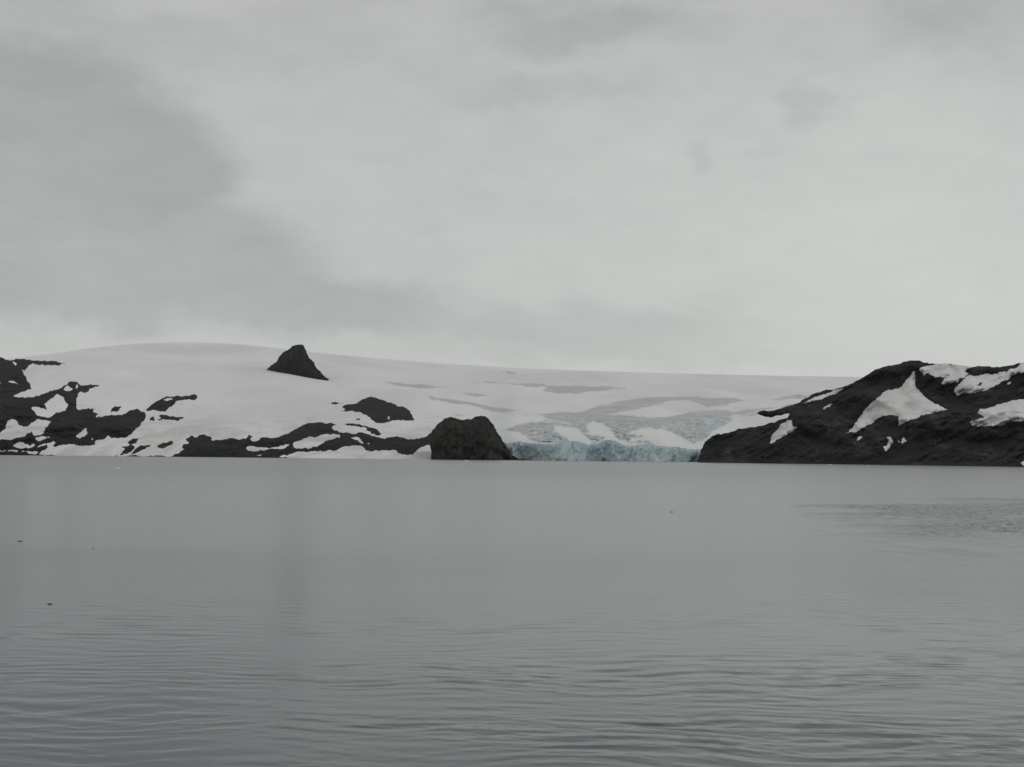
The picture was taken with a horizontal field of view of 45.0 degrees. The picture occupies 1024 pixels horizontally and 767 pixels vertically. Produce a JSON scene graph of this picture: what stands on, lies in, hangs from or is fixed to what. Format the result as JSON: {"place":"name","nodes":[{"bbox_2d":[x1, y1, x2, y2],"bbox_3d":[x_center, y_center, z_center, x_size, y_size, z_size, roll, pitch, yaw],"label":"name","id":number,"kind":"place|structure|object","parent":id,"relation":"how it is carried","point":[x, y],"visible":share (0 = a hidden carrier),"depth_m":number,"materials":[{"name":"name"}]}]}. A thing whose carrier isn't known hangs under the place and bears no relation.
{"place":"outdoors","nodes":[
{"label":"outdoors","id":0,"kind":"place"},
{"bbox_2d":[0,342,861,458],"bbox_3d":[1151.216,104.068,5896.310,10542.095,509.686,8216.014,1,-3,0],"label":"snowfield","id":1,"kind":"structure","parent":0,"point":[240,391],"depth_m":3440.42,"materials":[{"name":"white snow"}]},
{"bbox_2d":[0,357,145,455],"bbox_3d":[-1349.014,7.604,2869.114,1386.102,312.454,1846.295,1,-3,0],"label":"rock outcrop","id":2,"kind":"object","parent":1,"relation":"on","point":[69,424],"visible":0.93,"depth_m":2345.84,"materials":[{"name":"black stone"}]},
{"bbox_2d":[111,406,120,411],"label":"rock outcrop","id":3,"kind":"object","parent":1,"relation":"on","point":[115,408],"visible":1,"depth_m":2576.93,"materials":[{"name":"black stone"}]},
{"bbox_2d":[120,445,134,454],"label":"rock outcrop","id":4,"kind":"object","parent":1,"relation":"on","point":[128,449],"visible":1,"depth_m":1966.51,"materials":[{"name":"black stone"}]},
{"bbox_2d":[128,438,137,444],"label":"rock outcrop","id":5,"kind":"object","parent":1,"relation":"on","point":[132,441],"visible":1,"depth_m":2051.56,"materials":[{"name":"black stone"}]},
{"bbox_2d":[131,445,150,454],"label":"rock outcrop","id":6,"kind":"object","parent":1,"relation":"on","point":[139,448],"visible":1,"depth_m":1975.88,"materials":[{"name":"black stone"}]},
{"bbox_2d":[157,441,172,448],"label":"rock outcrop","id":7,"kind":"object","parent":1,"relation":"on","point":[163,445],"visible":1,"depth_m":2020.74,"materials":[{"name":"black stone"}]},
{"bbox_2d":[158,415,182,420],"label":"rock outcrop","id":8,"kind":"object","parent":1,"relation":"on","point":[166,417],"visible":1,"depth_m":2486.12,"materials":[{"name":"black stone"}]},
{"bbox_2d":[146,394,196,411],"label":"rock outcrop","id":9,"kind":"object","parent":1,"relation":"on","point":[162,404],"visible":1,"depth_m":2881.19,"materials":[{"name":"black stone"}]},
{"bbox_2d":[116,422,431,457],"bbox_3d":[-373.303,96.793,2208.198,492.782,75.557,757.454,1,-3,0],"label":"rock outcrop","id":10,"kind":"object","parent":1,"relation":"on","point":[203,445],"visible":0.82,"depth_m":2018.59,"materials":[{"name":"black stone"}]},
{"bbox_2d":[267,345,328,380],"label":"rock peak","id":11,"kind":"object","parent":1,"relation":"on","point":[295,360],"visible":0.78,"depth_m":4331.74,"materials":[{"name":"black stone"}]},
{"bbox_2d":[346,423,380,435],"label":"rock outcrop","id":12,"kind":"object","parent":1,"relation":"on","point":[374,431],"visible":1,"depth_m":2367.36,"materials":[{"name":"black stone"}]},
{"bbox_2d":[342,397,413,422],"bbox_3d":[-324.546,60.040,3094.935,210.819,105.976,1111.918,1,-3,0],"label":"rock outcrop","id":13,"kind":"object","parent":1,"relation":"on","point":[376,410],"visible":1,"depth_m":3011.05,"materials":[{"name":"black stone"}]},
{"bbox_2d":[430,416,525,459],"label":"headland","id":14,"kind":"structure","parent":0,"point":[475,438],"depth_m":1748.73,"materials":[{"name":"black stone"}]},
{"bbox_2d":[0,455,1023,766],"bbox_3d":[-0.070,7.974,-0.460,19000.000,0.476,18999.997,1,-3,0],"label":"sea","id":15,"kind":"structure","parent":0,"point":[216,611],"depth_m":62.23,"materials":[{"name":"liquid"}]},
{"bbox_2d":[504,440,700,461],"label":"ice cliff","id":16,"kind":"structure","parent":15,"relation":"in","point":[609,450],"depth_m":1723.24,"materials":[{"name":"ice"}]},
{"bbox_2d":[0,0,1023,376],"label":"sky","id":17,"kind":"structure","parent":0,"point":[829,188],"materials":[{"name":"grey"}]},
{"bbox_2d":[698,360,1023,466],"bbox_3d":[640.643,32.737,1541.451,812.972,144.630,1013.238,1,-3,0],"label":"hill","id":18,"kind":"structure","parent":0,"point":[950,435],"depth_m":1507.99,"materials":[{"name":"black stone"}]},
{"bbox_2d":[757,403,798,417],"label":"rock spur","id":19,"kind":"structure","parent":18,"relation":"on","point":[784,410],"depth_m":1625.72,"materials":[{"name":"black stone"}]},
{"bbox_2d":[770,420,796,442],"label":"snow patch","id":20,"kind":"object","parent":18,"relation":"on","point":[785,428],"visible":1,"depth_m":1564.19,"materials":[{"name":"white snow"}]},
{"bbox_2d":[804,389,842,403],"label":"snow patch","id":21,"kind":"object","parent":18,"relation":"on","point":[833,392],"visible":1,"depth_m":1681.97,"materials":[{"name":"white snow"}]},
{"bbox_2d":[884,437,892,450],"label":"snow patch","id":22,"kind":"object","parent":18,"relation":"on","point":[890,442],"visible":1,"depth_m":1460.12,"materials":[{"name":"white snow"}]},
{"bbox_2d":[849,371,945,431],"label":"snow patch","id":23,"kind":"object","parent":18,"relation":"on","point":[907,401],"visible":1,"depth_m":1558.32,"materials":[{"name":"white snow"}]},
{"bbox_2d":[920,363,971,383],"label":"snow patch","id":24,"kind":"object","parent":18,"relation":"on","point":[955,373],"visible":1,"depth_m":1608.96,"materials":[{"name":"white snow"}]},
{"bbox_2d":[954,362,1023,395],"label":"snow patch","id":25,"kind":"object","parent":18,"relation":"on","point":[969,383],"visible":1,"depth_m":1556.69,"materials":[{"name":"white snow"}]},
{"bbox_2d":[970,399,1023,426],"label":"snow patch","id":26,"kind":"object","parent":18,"relation":"on","point":[1005,413],"visible":1,"depth_m":1401.32,"materials":[{"name":"white snow"}]}
]}

